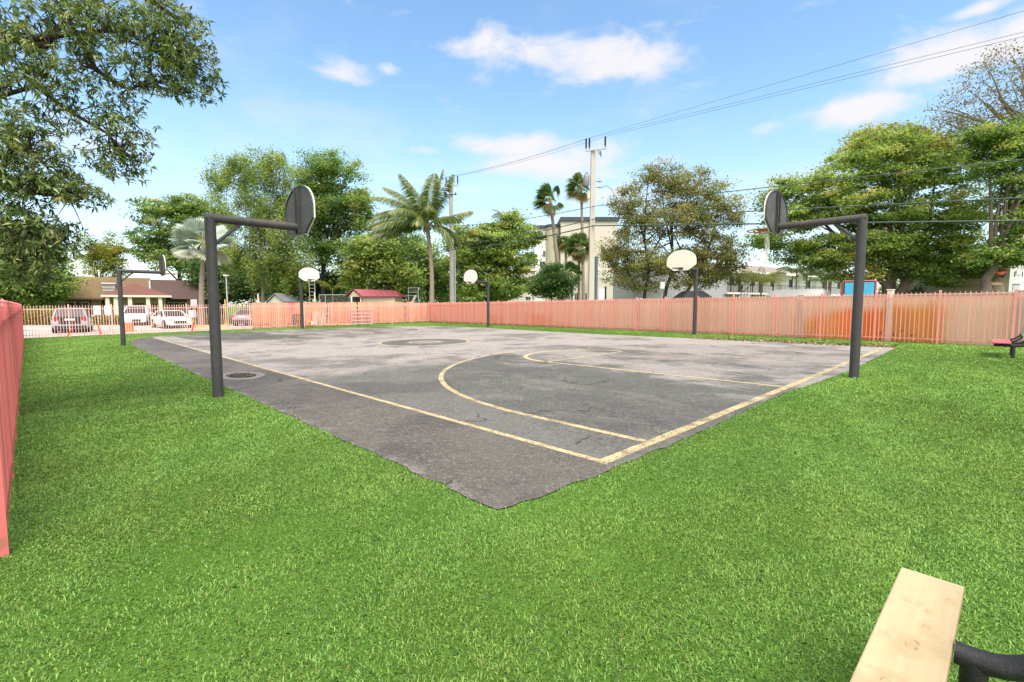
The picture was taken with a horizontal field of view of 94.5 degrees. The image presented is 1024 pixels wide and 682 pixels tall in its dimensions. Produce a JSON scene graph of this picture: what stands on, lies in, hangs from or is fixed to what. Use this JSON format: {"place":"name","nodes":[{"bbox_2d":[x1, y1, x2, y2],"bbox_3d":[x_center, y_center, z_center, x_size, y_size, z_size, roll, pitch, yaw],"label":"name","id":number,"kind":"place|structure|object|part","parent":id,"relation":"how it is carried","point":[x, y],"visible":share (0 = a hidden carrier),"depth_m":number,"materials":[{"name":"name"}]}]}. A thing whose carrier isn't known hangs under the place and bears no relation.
{"place":"outdoors","nodes":[
{"label":"outdoors","id":0,"kind":"place"},
{"bbox_2d":[23,325,185,328],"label":"access road","id":1,"kind":"structure","parent":0,"point":[103,326],"depth_m":40.02,"materials":[{"name":"asphalt"}]},
{"bbox_2d":[0,306,1023,681],"bbox_3d":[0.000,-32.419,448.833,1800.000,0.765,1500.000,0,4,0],"label":"ground","id":2,"kind":"structure","parent":0,"point":[286,578],"depth_m":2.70,"materials":[{"name":"plant"}]},
{"bbox_2d":[0,299,23,556],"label":"picket fence","id":3,"kind":"object","parent":2,"relation":"on","point":[11,338],"visible":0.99,"depth_m":4.66,"materials":[{"name":"wood"}]},
{"bbox_2d":[22,308,54,324],"bbox_3d":[-43.204,-2.272,43.500,5.562,1.661,2.604,0,4,0],"label":"hedge","id":4,"kind":"object","parent":2,"relation":"on","point":[44,316],"visible":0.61,"depth_m":43.23,"materials":[{"name":"yellow plant"}]},
{"bbox_2d":[24,302,59,309],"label":"distant trees","id":5,"kind":"object","parent":2,"relation":"on","point":[28,305],"visible":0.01,"depth_m":98.51,"materials":[{"name":"green plant"}]},
{"bbox_2d":[0,219,96,311],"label":"tree","id":6,"kind":"object","parent":2,"relation":"on","point":[12,294],"visible":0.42,"depth_m":45.05,"materials":[{"name":"green plant"}]},
{"bbox_2d":[15,270,87,309],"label":"tree","id":7,"kind":"object","parent":2,"relation":"on","point":[55,299],"visible":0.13,"depth_m":46.75,"materials":[{"name":"green plant"}]},
{"bbox_2d":[23,328,94,329],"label":"kerb","id":8,"kind":"structure","parent":2,"relation":"on","point":[39,328],"depth_m":36.13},
{"bbox_2d":[93,306,100,322],"bbox_3d":[-28.850,-1.500,33.014,0.513,1.902,0.095,0,4,0],"label":"sign","id":9,"kind":"object","parent":2,"relation":"on","point":[99,311],"visible":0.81,"depth_m":32.92,"materials":[{"name":"metal"}]},
{"bbox_2d":[72,229,132,276],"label":"tree","id":10,"kind":"object","parent":2,"relation":"on","point":[106,253],"visible":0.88,"depth_m":61.72,"materials":[{"name":"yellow plant"}]},
{"bbox_2d":[90,314,119,324],"bbox_3d":[-37.311,-1.981,43.695,4.984,1.117,1.920,0,4,0],"label":"hedge","id":11,"kind":"object","parent":2,"relation":"on","point":[95,318],"visible":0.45,"depth_m":43.58,"materials":[{"name":"yellow plant"}]},
{"bbox_2d":[104,306,110,330],"bbox_3d":[-28.430,-1.532,33.412,0.519,1.896,0.095,0,4,0],"label":"sign","id":12,"kind":"object","parent":2,"relation":"on","point":[107,312],"visible":0.62,"depth_m":33.33,"materials":[{"name":"metal"}]},
{"bbox_2d":[0,0,229,293],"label":"tree","id":13,"kind":"object","parent":2,"relation":"on","point":[31,182],"visible":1,"depth_m":6.40,"materials":[{"name":"green plant"}]},
{"bbox_2d":[56,276,220,322],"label":"brown roofed house","id":14,"kind":"structure","parent":2,"relation":"on","point":[101,291],"depth_m":52.11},
{"bbox_2d":[60,302,75,307],"bbox_3d":[-47.058,-3.460,50.198,1.200,1.400,0.040,-3,5,-37],"label":"window","id":15,"kind":"structure","parent":14,"relation":"in","point":[71,304],"depth_m":50.28,"materials":[{"name":"black glass"}]},
{"bbox_2d":[74,302,89,313],"bbox_3d":[-46.164,-3.511,50.866,1.200,1.400,0.040,-3,5,-37],"label":"window","id":16,"kind":"structure","parent":14,"relation":"in","point":[76,303],"depth_m":50.86,"materials":[{"name":"black glass"}]},
{"bbox_2d":[150,303,158,312],"bbox_3d":[-39.877,-3.659,52.826,1.300,1.200,0.040,-3,5,-37],"label":"window","id":17,"kind":"structure","parent":14,"relation":"in","point":[154,304],"depth_m":52.81,"materials":[{"name":"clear glass"}]},
{"bbox_2d":[168,302,179,309],"bbox_3d":[-39.720,-3.876,55.685,1.200,1.400,0.040,-3,5,-37],"label":"window","id":18,"kind":"structure","parent":14,"relation":"in","point":[171,304],"depth_m":55.63,"materials":[{"name":"black glass"}]},
{"bbox_2d":[181,302,193,312],"bbox_3d":[-38.669,-3.935,56.471,1.200,1.400,0.040,-3,5,-37],"label":"window","id":19,"kind":"structure","parent":14,"relation":"in","point":[182,303],"depth_m":56.30,"materials":[{"name":"black glass"}]},
{"bbox_2d":[116,255,176,344],"bbox_3d":[-15.808,-1.786,20.858,1.319,4.055,2.071,2,5,24],"label":"basketball hoop","id":20,"kind":"object","parent":2,"relation":"on","point":[162,268],"visible":0.96,"depth_m":20.27,"materials":[{"name":"grey paint"}]},
{"bbox_2d":[24,324,309,337],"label":"parking lot","id":21,"kind":"structure","parent":2,"relation":"on","point":[38,332],"depth_m":32.93,"materials":[{"name":"asphalt"}]},
{"bbox_2d":[51,308,94,332],"bbox_3d":[-30.481,-1.441,32.914,2.190,1.740,4.586,-3,6,-38],"label":"parked suv","id":22,"kind":"object","parent":21,"relation":"on","point":[58,322],"visible":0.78,"depth_m":31.28,"materials":[{"name":"silver metal"}]},
{"bbox_3d":[-30.167,-1.910,32.483,1.628,0.620,3.353,-3,6,-38],"label":"window","id":23,"kind":"part","parent":22,"relation":"part of","materials":[{"name":"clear glass"}]},
{"bbox_2d":[125,317,133,331],"bbox_3d":[-26.703,-1.158,33.007,0.720,0.990,0.720,0,4,0],"label":"traffic barrel","id":24,"kind":"object","parent":21,"relation":"on","point":[130,325],"visible":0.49,"depth_m":32.87,"materials":[{"name":"orange plastic"}]},
{"bbox_2d":[124,306,153,324],"bbox_3d":[-34.260,-2.321,43.456,2.290,1.860,5.288,-2,5,-30],"label":"parked pickup","id":25,"kind":"object","parent":21,"relation":"on","point":[138,314],"visible":0.27,"depth_m":42.09,"materials":[{"name":"white paint"}]},
{"bbox_3d":[-33.997,-2.825,42.958,1.716,0.660,2.080,-2,5,-30],"label":"window","id":26,"kind":"part","parent":25,"relation":"part of","materials":[{"name":"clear glass"}]},
{"bbox_2d":[152,310,190,328],"bbox_3d":[-27.376,-1.743,38.026,4.584,1.480,2.140,3,6,38],"label":"parked sedan","id":27,"kind":"object","parent":21,"relation":"on","point":[182,315],"visible":0.6,"depth_m":37.11,"materials":[{"name":"white paint"}]},
{"bbox_3d":[-27.585,-2.209,38.157,2.700,0.450,1.584,3,6,38],"label":"window","id":28,"kind":"part","parent":27,"relation":"part of","materials":[{"name":"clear glass"}]},
{"bbox_2d":[194,325,227,326],"bbox_3d":[-24.630,-1.192,38.520,3.200,0.180,0.180,0,4,0],"label":"wheel stop","id":29,"kind":"object","parent":21,"relation":"on","point":[208,325],"visible":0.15,"depth_m":38.43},
{"bbox_2d":[232,309,252,325],"bbox_3d":[-23.313,-2.116,42.230,2.140,1.480,4.584,-1,4,-13],"label":"parked sedan","id":30,"kind":"object","parent":21,"relation":"on","point":[240,315],"visible":0.36,"depth_m":40.15,"materials":[{"name":"grey paint"}]},
{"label":"window","id":31,"kind":"part","parent":30,"relation":"part of","materials":[{"name":"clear glass"}]},
{"bbox_2d":[117,191,245,279],"bbox_3d":[-45.214,-11.547,65.266,17.280,17.243,11.087,0,4,0],"label":"tree","id":32,"kind":"object","parent":2,"relation":"on","point":[176,210],"visible":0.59,"depth_m":63.63,"materials":[{"name":"green plant"}]},
{"bbox_2d":[189,310,196,330],"bbox_3d":[-22.230,-1.376,32.990,0.320,1.500,0.400,0,4,0],"label":"sign","id":33,"kind":"object","parent":2,"relation":"on","point":[192,312],"visible":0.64,"depth_m":32.78,"materials":[{"name":"white plastic"}]},
{"bbox_2d":[190,299,196,329],"bbox_3d":[-22.096,-1.763,32.994,0.446,2.267,0.095,0,4,0],"label":"sign","id":34,"kind":"object","parent":2,"relation":"on","point":[193,302],"visible":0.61,"depth_m":32.88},
{"bbox_2d":[168,217,235,324],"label":"fan palm","id":35,"kind":"object","parent":2,"relation":"on","point":[186,232],"visible":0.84,"depth_m":40.73,"materials":[{"name":"plant"}]},
{"bbox_2d":[194,313,231,324],"bbox_3d":[-27.397,-2.041,43.925,3.685,1.104,1.795,0,4,0],"label":"hedge","id":36,"kind":"object","parent":2,"relation":"on","point":[222,320],"visible":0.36,"depth_m":43.83,"materials":[{"name":"yellow plant"}]},
{"bbox_2d":[21,302,428,337],"bbox_3d":[-17.335,-1.859,35.105,26.528,2.176,0.078,-4,6,-44],"label":"picket fence","id":37,"kind":"object","parent":2,"relation":"on","point":[304,311],"visible":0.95,"depth_m":33.20,"materials":[{"name":"metal"}]},
{"bbox_2d":[223,275,228,324],"bbox_3d":[-23.964,-3.345,39.861,0.320,4.410,0.400,0,4,0],"label":"lamp post","id":38,"kind":"object","parent":2,"relation":"on","point":[227,298],"visible":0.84,"depth_m":39.80,"materials":[{"name":"metal"}]},
{"bbox_2d":[193,143,316,302],"bbox_3d":[-26.286,-10.996,49.483,11.982,18.481,8.309,0,4,0],"label":"tree","id":39,"kind":"object","parent":2,"relation":"on","point":[272,262],"visible":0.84,"depth_m":48.29,"materials":[{"name":"green plant"}]},
{"bbox_2d":[204,185,315,397],"bbox_3d":[-4.633,-0.939,8.655,1.605,3.965,1.400,-4,6,-44],"label":"basketball hoop","id":40,"kind":"object","parent":2,"relation":"on","point":[300,216],"visible":0.98,"depth_m":8.22,"materials":[{"name":"grey paint"}]},
{"bbox_2d":[174,246,350,314],"bbox_3d":[-31.091,-7.546,59.781,24.780,10.158,10.492,0,4,0],"label":"tree","id":41,"kind":"object","parent":2,"relation":"on","point":[192,269],"visible":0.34,"depth_m":58.10,"materials":[{"name":"green plant"}]},
{"bbox_2d":[266,293,298,302],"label":"garden shed","id":42,"kind":"structure","parent":2,"relation":"on","point":[277,297],"depth_m":47.11,"materials":[{"name":"grey"}]},
{"bbox_2d":[292,314,299,326],"bbox_3d":[-16.475,-1.576,36.336,0.720,0.950,0.065,-4,-1,-44],"label":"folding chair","id":43,"kind":"object","parent":2,"relation":"on","point":[295,319],"visible":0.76,"depth_m":36.23,"materials":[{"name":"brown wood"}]},
{"bbox_2d":[305,319,310,326],"bbox_3d":[-15.912,-1.415,36.797,0.600,0.647,0.411,0,4,0],"label":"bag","id":44,"kind":"object","parent":2,"relation":"on","point":[307,323],"visible":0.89,"depth_m":36.65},
{"bbox_2d":[298,268,318,328],"bbox_3d":[-14.175,-2.912,33.209,1.328,4.355,2.143,-2,5,-23],"label":"basketball hoop","id":45,"kind":"object","parent":2,"relation":"on","point":[308,274],"visible":0.98,"depth_m":32.91,"materials":[{"name":"grey paint"}]},
{"bbox_2d":[309,281,315,302],"bbox_3d":[-18.538,-3.819,44.037,0.676,4.384,0.441,0,4,0],"label":"ladder","id":46,"kind":"object","parent":2,"relation":"on","point":[312,295],"visible":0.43,"depth_m":43.95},
{"bbox_2d":[313,311,324,325],"bbox_3d":[-15.289,-1.777,37.481,1.008,1.254,0.234,-4,6,-40],"label":"board stack","id":47,"kind":"object","parent":2,"relation":"on","point":[314,318],"visible":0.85,"depth_m":37.46,"materials":[{"name":"wood"}]},
{"bbox_2d":[315,280,347,301],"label":"palm tree","id":48,"kind":"object","parent":2,"relation":"on","point":[327,286],"visible":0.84,"depth_m":55.34,"materials":[{"name":"green plant"}]},
{"bbox_2d":[288,145,380,318],"bbox_3d":[-21.896,-12.785,56.972,12.899,20.796,8.836,0,4,0],"label":"tree","id":49,"kind":"object","parent":2,"relation":"on","point":[332,204],"visible":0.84,"depth_m":55.80,"materials":[{"name":"green plant"}]},
{"bbox_2d":[319,295,350,318],"bbox_3d":[-18.276,-3.338,48.888,3.248,2.909,0.070,0,4,0],"label":"chain link fence","id":50,"kind":"object","parent":2,"relation":"on","point":[328,297],"visible":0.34,"depth_m":48.80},
{"bbox_2d":[252,302,426,328],"bbox_3d":[-13.449,-2.238,39.638,15.040,2.127,0.172,-4,6,-44],"label":"board fence","id":51,"kind":"object","parent":2,"relation":"on","point":[255,321],"visible":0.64,"depth_m":38.48,"materials":[{"name":"wood"}]},
{"bbox_2d":[238,285,465,315],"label":"hedge","id":52,"kind":"object","parent":2,"relation":"on","point":[404,300],"visible":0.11,"depth_m":65.53,"materials":[{"name":"green plant"}]},
{"bbox_2d":[316,280,402,303],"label":"distant trees","id":53,"kind":"object","parent":2,"relation":"on","point":[348,291],"visible":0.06,"depth_m":96.34,"materials":[{"name":"green plant"}]},
{"bbox_2d":[350,309,371,324],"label":"gate panel","id":54,"kind":"structure","parent":2,"relation":"on","point":[361,320],"depth_m":39.47,"materials":[{"name":"paint"}]},
{"bbox_2d":[344,289,406,321],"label":"maroon roof shed","id":55,"kind":"structure","parent":2,"relation":"on","point":[361,295],"depth_m":46.12,"materials":[{"name":"beige paint"}]},
{"bbox_2d":[330,231,429,302],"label":"tree","id":56,"kind":"object","parent":2,"relation":"on","point":[372,261],"visible":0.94,"depth_m":50.54,"materials":[{"name":"green plant"}]},
{"bbox_2d":[408,287,418,302],"bbox_3d":[-10.036,-3.668,47.919,1.169,3.479,0.555,2,5,26],"label":"batting screen","id":57,"kind":"object","parent":2,"relation":"on","point":[414,297],"visible":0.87,"depth_m":47.75,"materials":[{"name":"grey metal"}]},
{"bbox_2d":[365,170,473,321],"bbox_3d":[-8.839,-8.877,44.534,8.724,14.470,7.899,-4,6,-41],"label":"palm tree","id":58,"kind":"object","parent":2,"relation":"on","point":[421,214],"visible":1,"depth_m":43.61,"materials":[{"name":"green plant"}]},
{"bbox_2d":[382,230,459,303],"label":"tree","id":59,"kind":"object","parent":2,"relation":"on","point":[440,288],"visible":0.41,"depth_m":59.73,"materials":[{"name":"green plant"}]},
{"bbox_2d":[445,176,457,302],"bbox_3d":[-6.138,-9.434,49.310,1.476,14.873,0.700,1,4,12],"label":"utility pole","id":60,"kind":"object","parent":2,"relation":"on","point":[452,266],"visible":0.59,"depth_m":49.38,"materials":[{"name":"concrete"}]},
{"bbox_2d":[320,248,448,275],"bbox_3d":[-13.925,-8.422,50.718,15.476,2.935,0.583,1,4,8],"label":"cable","id":61,"kind":"object","parent":60,"relation":"attached to","point":[398,262],"visible":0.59,"depth_m":50.16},
{"bbox_2d":[434,293,503,302],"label":"distant trees","id":62,"kind":"object","parent":2,"relation":"on","point":[469,299],"visible":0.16,"depth_m":106.32,"materials":[{"name":"green plant"}]},
{"bbox_2d":[464,270,489,326],"bbox_3d":[-2.566,-2.813,32.242,1.325,3.985,2.130,2,5,25],"label":"basketball hoop","id":63,"kind":"object","parent":2,"relation":"on","point":[470,276],"visible":0.99,"depth_m":32.10,"materials":[{"name":"grey paint"}]},
{"bbox_2d":[434,207,549,301],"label":"tree","id":64,"kind":"object","parent":2,"relation":"on","point":[481,261],"visible":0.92,"depth_m":54.03,"materials":[{"name":"green plant"}]},
{"bbox_2d":[491,209,520,299],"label":"palm tree","id":65,"kind":"object","parent":2,"relation":"on","point":[498,213],"visible":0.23,"depth_m":64.60,"materials":[{"name":"green plant"}]},
{"bbox_2d":[131,326,893,508],"bbox_3d":[-4.224,-0.036,21.050,18.473,0.372,31.562,-4,6,-44],"label":"court","id":66,"kind":"object","parent":2,"relation":"on","point":[493,470],"visible":0.91,"depth_m":8.86,"materials":[{"name":"asphalt"}]},
{"bbox_2d":[223,372,265,379],"bbox_3d":[-6.144,0.767,10.746,0.940,0.037,1.440,-4,6,-44],"label":"manhole cover","id":67,"kind":"object","parent":66,"relation":"on","point":[239,375],"visible":0.97,"depth_m":10.71,"materials":[{"name":"grey metal"}]},
{"bbox_2d":[156,329,882,463],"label":"court markings","id":68,"kind":"object","parent":66,"relation":"on","point":[669,434],"visible":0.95,"depth_m":6.88,"materials":[{"name":"paint"}]},
{"bbox_2d":[182,333,896,451],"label":"fallen leaves","id":69,"kind":"object","parent":66,"relation":"on","point":[805,342],"visible":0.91,"depth_m":17.52,"materials":[{"name":"plant"}]},
{"bbox_2d":[532,182,564,300],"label":"fan palm","id":70,"kind":"object","parent":2,"relation":"on","point":[544,191],"visible":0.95,"depth_m":60.53,"materials":[{"name":"green plant"}]},
{"bbox_2d":[522,261,578,300],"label":"tree","id":71,"kind":"object","parent":2,"relation":"on","point":[551,281],"visible":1,"depth_m":45.05,"materials":[{"name":"green plant"}]},
{"bbox_2d":[508,217,619,301],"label":"apartment block","id":72,"kind":"structure","parent":2,"relation":"on","point":[605,290],"depth_m":83.78,"materials":[{"name":"beige paint"}]},
{"bbox_2d":[553,235,577,300],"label":"fan palm","id":73,"kind":"object","parent":2,"relation":"on","point":[561,246],"visible":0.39,"depth_m":62.56,"materials":[{"name":"green plant"}]},
{"bbox_2d":[563,261,583,300],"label":"fan palm","id":74,"kind":"object","parent":2,"relation":"on","point":[574,268],"visible":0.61,"depth_m":56.03,"materials":[{"name":"green plant"}]},
{"bbox_2d":[562,232,588,299],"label":"fan palm","id":75,"kind":"object","parent":2,"relation":"on","point":[573,251],"visible":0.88,"depth_m":56.87,"materials":[{"name":"green plant"}]},
{"bbox_2d":[564,171,589,299],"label":"fan palm","id":76,"kind":"object","parent":2,"relation":"on","point":[573,192],"visible":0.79,"depth_m":64.65,"materials":[{"name":"green plant"}]},
{"bbox_2d":[583,136,605,299],"bbox_3d":[6.283,-8.229,36.363,1.689,14.164,0.698,1,4,12],"label":"utility pole","id":77,"kind":"object","parent":2,"relation":"on","point":[593,265],"visible":0.97,"depth_m":36.26,"materials":[{"name":"concrete"}]},
{"bbox_2d":[329,220,1023,272],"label":"cable","id":78,"kind":"object","parent":77,"relation":"attached to","point":[758,224],"visible":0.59,"depth_m":28.41,"materials":[{"name":"rubber"}]},
{"bbox_2d":[534,235,547,239],"bbox_3d":[2.427,-8.755,40.053,0.220,0.240,1.501,-4,6,-44],"label":"splice box","id":79,"kind":"object","parent":78,"relation":"attached to","point":[540,237],"visible":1,"depth_m":39.94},
{"bbox_2d":[330,159,1023,257],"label":"cable","id":80,"kind":"object","parent":77,"relation":"attached to","point":[764,187],"visible":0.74,"depth_m":26.54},
{"bbox_2d":[376,32,1021,211],"bbox_3d":[0.274,-14.948,42.622,1.924,2.940,98.186,-4,6,-41],"label":"cable","id":81,"kind":"object","parent":77,"relation":"attached to","point":[768,94],"visible":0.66,"depth_m":25.74,"materials":[{"name":"rubber"}]},
{"bbox_2d":[378,11,1021,209],"bbox_3d":[-0.018,-15.701,42.650,1.919,1.442,98.895,-4,6,-41],"label":"cable","id":82,"kind":"object","parent":77,"relation":"attached to","point":[771,84],"visible":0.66,"depth_m":25.67,"materials":[{"name":"rubber"}]},
{"bbox_2d":[405,197,1023,256],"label":"cable","id":83,"kind":"object","parent":77,"relation":"attached to","point":[763,210],"visible":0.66,"depth_m":26.24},
{"bbox_2d":[440,36,1023,184],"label":"cable","id":84,"kind":"object","parent":77,"relation":"attached to","point":[776,95],"visible":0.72,"depth_m":25.76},
{"bbox_2d":[586,156,762,298],"bbox_3d":[15.269,-9.437,44.272,16.668,15.244,8.622,0,4,0],"label":"tree","id":85,"kind":"object","parent":2,"relation":"on","point":[726,254],"visible":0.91,"depth_m":43.69,"materials":[{"name":"green plant"}]},
{"bbox_2d":[667,250,697,334],"bbox_3d":[8.060,-2.119,21.627,2.066,3.985,1.319,-2,5,-22],"label":"basketball hoop","id":86,"kind":"object","parent":2,"relation":"on","point":[681,260],"visible":0.97,"depth_m":21.53,"materials":[{"name":"grey paint"}]},
{"bbox_2d":[672,291,711,299],"bbox_3d":[16.509,-3.247,43.458,3.178,2.694,3.198,0,4,0],"label":"canopy tent","id":87,"kind":"object","parent":2,"relation":"on","point":[690,294],"visible":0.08,"depth_m":42.35,"materials":[{"name":"black fabric"}]},
{"bbox_2d":[428,288,1023,344],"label":"picket fence","id":88,"kind":"object","parent":2,"relation":"on","point":[502,318],"visible":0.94,"depth_m":22.14,"materials":[{"name":"metal"}]},
{"bbox_2d":[611,262,841,300],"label":"balcony building","id":89,"kind":"structure","parent":2,"relation":"on","point":[753,289],"depth_m":59.70,"materials":[{"name":"white paint"}]},
{"bbox_2d":[828,281,831,292],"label":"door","id":90,"kind":"structure","parent":89,"relation":"in","point":[829,282],"depth_m":71.96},
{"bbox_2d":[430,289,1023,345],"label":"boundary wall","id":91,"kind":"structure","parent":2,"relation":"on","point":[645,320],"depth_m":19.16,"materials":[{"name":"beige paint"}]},
{"bbox_2d":[739,266,786,296],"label":"palm tree","id":92,"kind":"object","parent":2,"relation":"on","point":[767,279],"visible":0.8,"depth_m":52.23,"materials":[{"name":"green plant"}]},
{"bbox_2d":[776,264,817,288],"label":"tree","id":93,"kind":"object","parent":2,"relation":"on","point":[790,269],"visible":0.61,"depth_m":51.55,"materials":[{"name":"green plant"}]},
{"bbox_2d":[766,289,830,296],"bbox_3d":[23.782,-3.156,40.882,2.060,2.523,5.930,-3,6,-39],"label":"cargo van","id":94,"kind":"object","parent":2,"relation":"on","point":[796,292],"visible":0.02,"depth_m":39.38,"materials":[{"name":"white paint"}]},
{"bbox_2d":[746,190,867,377],"bbox_3d":[6.242,-1.251,10.316,2.114,4.045,1.323,2,5,25],"label":"basketball hoop","id":95,"kind":"object","parent":2,"relation":"on","point":[775,215],"visible":0.98,"depth_m":9.46,"materials":[{"name":"grey paint"}]},
{"bbox_2d":[788,267,826,288],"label":"palm tree","id":96,"kind":"object","parent":2,"relation":"on","point":[811,274],"visible":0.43,"depth_m":52.15,"materials":[{"name":"green plant"}]},
{"bbox_2d":[804,271,841,289],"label":"palm tree","id":97,"kind":"object","parent":2,"relation":"on","point":[820,279],"visible":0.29,"depth_m":54.89,"materials":[{"name":"green plant"}]},
{"bbox_2d":[840,280,876,296],"bbox_3d":[26.685,-3.088,36.725,2.040,2.995,5.750,3,5,33],"label":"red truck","id":98,"kind":"object","parent":2,"relation":"on","point":[847,286],"visible":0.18,"depth_m":34.42,"materials":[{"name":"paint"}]},
{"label":"rear window","id":99,"kind":"part","parent":98,"relation":"part of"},
{"bbox_2d":[738,123,1007,294],"bbox_3d":[29.578,-9.229,38.609,21.874,15.568,9.647,0,4,0],"label":"tree","id":100,"kind":"object","parent":2,"relation":"on","point":[893,250],"visible":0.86,"depth_m":37.18,"materials":[{"name":"green plant"}]},
{"bbox_2d":[877,280,898,291],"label":"distant trees","id":101,"kind":"object","parent":2,"relation":"on","point":[879,289],"visible":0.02,"depth_m":119.35,"materials":[{"name":"green plant"}]},
{"bbox_2d":[821,116,982,291],"bbox_3d":[37.859,-11.784,46.165,16.237,19.316,8.150,0,4,0],"label":"tree","id":102,"kind":"object","parent":2,"relation":"on","point":[861,132],"visible":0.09,"depth_m":44.68,"materials":[{"name":"green plant"}]},
{"bbox_2d":[907,284,926,293],"bbox_3d":[39.754,-4.462,43.582,7.276,5.134,5.778,0,4,0],"label":"bush","id":103,"kind":"object","parent":2,"relation":"on","point":[915,289],"visible":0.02,"depth_m":43.59,"materials":[{"name":"green plant"}]},
{"bbox_2d":[850,567,1023,681],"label":"park bench","id":104,"kind":"object","parent":2,"relation":"on","point":[912,638],"visible":1,"depth_m":1.50,"materials":[{"name":"brown wood"}]},
{"bbox_2d":[900,260,1023,293],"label":"stair building","id":105,"kind":"structure","parent":2,"relation":"on","point":[1012,280],"depth_m":39.72,"materials":[{"name":"white paint"}]},
{"bbox_2d":[996,267,1006,275],"bbox_3d":[37.596,-5.755,36.470,0.966,1.434,0.260,0,4,0],"label":"hanging ring","id":106,"kind":"object","parent":105,"relation":"hanging from","point":[1003,272],"visible":0.28,"depth_m":36.41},
{"bbox_2d":[908,39,1023,174],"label":"tree","id":107,"kind":"object","parent":2,"relation":"on","point":[962,119],"visible":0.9,"depth_m":35.65,"materials":[{"name":"brown plant"}]},
{"bbox_2d":[942,110,1023,292],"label":"tree","id":108,"kind":"object","parent":2,"relation":"on","point":[1004,248],"visible":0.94,"depth_m":32.07,"materials":[{"name":"green plant"}]},
{"bbox_2d":[992,326,1023,357],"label":"park bench","id":109,"kind":"object","parent":2,"relation":"on","point":[1012,345],"visible":0.94,"depth_m":12.25,"materials":[{"name":"metal"}]},
{"bbox_2d":[0,0,1023,305],"label":"sky","id":110,"kind":"structure","parent":0,"point":[416,89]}
]}

